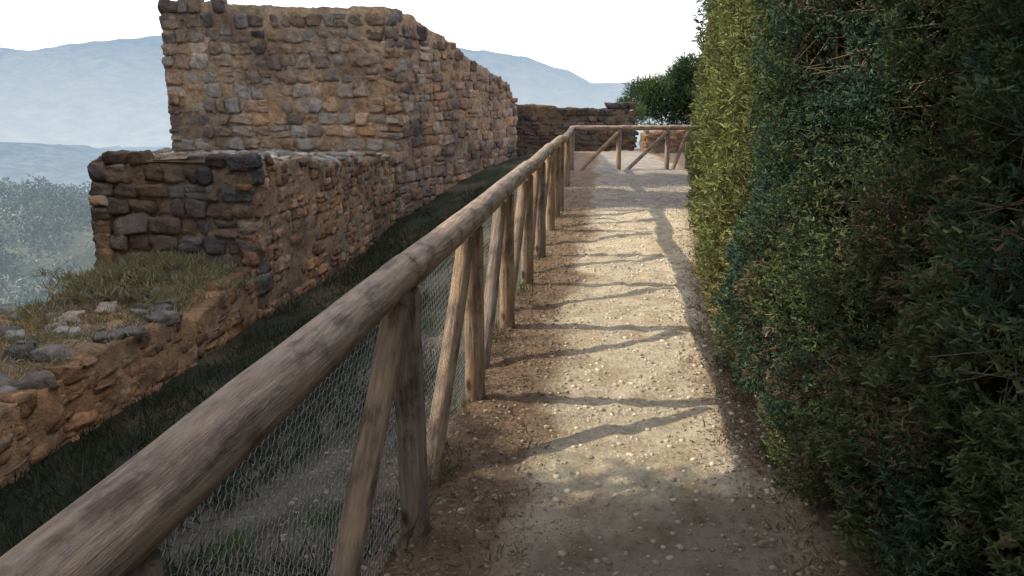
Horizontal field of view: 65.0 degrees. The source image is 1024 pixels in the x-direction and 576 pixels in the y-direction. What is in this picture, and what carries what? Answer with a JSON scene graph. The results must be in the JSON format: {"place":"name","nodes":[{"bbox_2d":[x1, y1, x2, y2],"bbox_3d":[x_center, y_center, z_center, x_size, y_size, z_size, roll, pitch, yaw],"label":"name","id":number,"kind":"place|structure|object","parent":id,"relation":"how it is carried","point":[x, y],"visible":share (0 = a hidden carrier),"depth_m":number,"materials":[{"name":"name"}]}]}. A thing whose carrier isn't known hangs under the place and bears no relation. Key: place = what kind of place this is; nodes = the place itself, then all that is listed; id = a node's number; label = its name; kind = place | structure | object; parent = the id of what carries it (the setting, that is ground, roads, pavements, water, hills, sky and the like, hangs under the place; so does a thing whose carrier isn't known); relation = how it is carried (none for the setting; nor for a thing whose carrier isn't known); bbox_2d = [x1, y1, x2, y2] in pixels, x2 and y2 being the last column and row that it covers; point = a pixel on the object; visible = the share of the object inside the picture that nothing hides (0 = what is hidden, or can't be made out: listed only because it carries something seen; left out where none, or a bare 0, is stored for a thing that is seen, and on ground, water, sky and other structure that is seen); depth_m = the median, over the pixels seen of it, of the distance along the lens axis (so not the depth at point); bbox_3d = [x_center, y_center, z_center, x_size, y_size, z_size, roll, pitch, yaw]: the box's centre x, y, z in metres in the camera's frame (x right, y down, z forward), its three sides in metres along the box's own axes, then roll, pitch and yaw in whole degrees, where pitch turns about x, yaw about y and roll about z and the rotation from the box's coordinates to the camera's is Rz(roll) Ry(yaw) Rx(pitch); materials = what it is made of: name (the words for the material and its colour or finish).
{"place":"outdoors","nodes":[
{"label":"outdoors","id":0,"kind":"place"},
{"bbox_2d":[0,142,114,191],"bbox_3d":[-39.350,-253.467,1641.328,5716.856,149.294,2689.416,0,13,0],"label":"hills","id":1,"kind":"structure","parent":0,"point":[66,165],"depth_m":1592.89,"materials":[{"name":"blue"}]},
{"bbox_2d":[87,147,396,320],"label":"ruined stone wall","id":2,"kind":"structure","parent":0,"point":[287,226],"depth_m":9.75,"materials":[{"name":"brown stone"}]},
{"bbox_2d":[0,35,691,147],"bbox_3d":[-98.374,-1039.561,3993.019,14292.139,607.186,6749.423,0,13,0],"label":"mountain range","id":3,"kind":"structure","parent":0,"point":[100,94],"depth_m":3497.77,"materials":[{"name":"blue"}]},
{"bbox_2d":[0,0,707,82],"label":"sky","id":4,"kind":"structure","parent":0,"point":[598,41],"materials":[{"name":"white"}]},
{"bbox_2d":[0,183,879,575],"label":"grass","id":5,"kind":"structure","parent":0,"point":[188,397],"depth_m":5.17,"materials":[{"name":"green plant"}]},
{"bbox_2d":[0,142,903,575],"bbox_3d":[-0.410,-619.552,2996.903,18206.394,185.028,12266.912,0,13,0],"label":"ground","id":6,"kind":"structure","parent":0,"point":[650,170],"depth_m":3.88,"materials":[{"name":"beige gravel"}]},
{"bbox_2d":[0,173,95,306],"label":"distant woodland","id":7,"kind":"object","parent":6,"relation":"on","point":[43,198],"visible":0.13,"depth_m":163.25,"materials":[{"name":"plant"}]},
{"bbox_2d":[0,261,258,489],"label":"ruined stone wall","id":8,"kind":"structure","parent":6,"relation":"on","point":[43,410],"depth_m":6.96,"materials":[{"name":"brown stone"}]},
{"bbox_2d":[0,150,383,396],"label":"wall top weeds","id":9,"kind":"object","parent":8,"relation":"on","point":[92,279],"depth_m":8.43,"materials":[{"name":"green plant"}]},
{"bbox_2d":[0,135,564,575],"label":"wooden fence","id":10,"kind":"object","parent":6,"relation":"on","point":[130,516],"visible":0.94,"depth_m":2.25,"materials":[{"name":"brown wood"}]},
{"bbox_2d":[157,0,517,218],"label":"ruined stone tower","id":11,"kind":"structure","parent":6,"relation":"on","point":[432,114],"depth_m":15.77,"materials":[{"name":"brown stone"}]},
{"bbox_2d":[163,207,852,575],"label":"leaf litter","id":12,"kind":"object","parent":6,"relation":"on","point":[553,321],"visible":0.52,"depth_m":3.61,"materials":[{"name":"brown plant"}]},
{"bbox_2d":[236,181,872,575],"bbox_3d":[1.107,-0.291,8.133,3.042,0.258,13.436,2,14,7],"label":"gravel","id":13,"kind":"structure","parent":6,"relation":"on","point":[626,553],"depth_m":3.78,"materials":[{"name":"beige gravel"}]},
{"bbox_2d":[516,102,638,156],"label":"ruined stone wall","id":14,"kind":"structure","parent":6,"relation":"on","point":[538,127],"depth_m":22.30,"materials":[{"name":"brown stone"}]},
{"bbox_2d":[563,125,691,186],"bbox_3d":[1.641,-2.408,14.902,2.896,1.213,7.771,9,16,32],"label":"wooden fence","id":15,"kind":"object","parent":6,"relation":"on","point":[569,141],"visible":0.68,"depth_m":16.83,"materials":[{"name":"brown wood"}]},
{"bbox_2d":[614,94,648,124],"bbox_3d":[3.635,-4.176,26.167,1.668,4.167,1.373,0,13,0],"label":"shrub","id":16,"kind":"object","parent":6,"relation":"on","point":[640,112],"visible":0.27,"depth_m":25.79,"materials":[{"name":"green plant"}]},
{"bbox_2d":[621,49,698,130],"bbox_3d":[6.163,-4.737,28.562,4.811,7.142,4.197,8,16,32],"label":"pine tree","id":17,"kind":"object","parent":6,"relation":"on","point":[661,96],"visible":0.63,"depth_m":27.48,"materials":[{"name":"green plant"}]},
{"bbox_2d":[639,130,693,152],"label":"ruined stone wall","id":18,"kind":"structure","parent":6,"relation":"on","point":[648,138],"depth_m":21.64,"materials":[{"name":"brown stone"}]},
{"bbox_2d":[683,0,1023,575],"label":"cypress hedge","id":19,"kind":"object","parent":6,"relation":"on","point":[856,175],"visible":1,"depth_m":2.75,"materials":[{"name":"green plant"}]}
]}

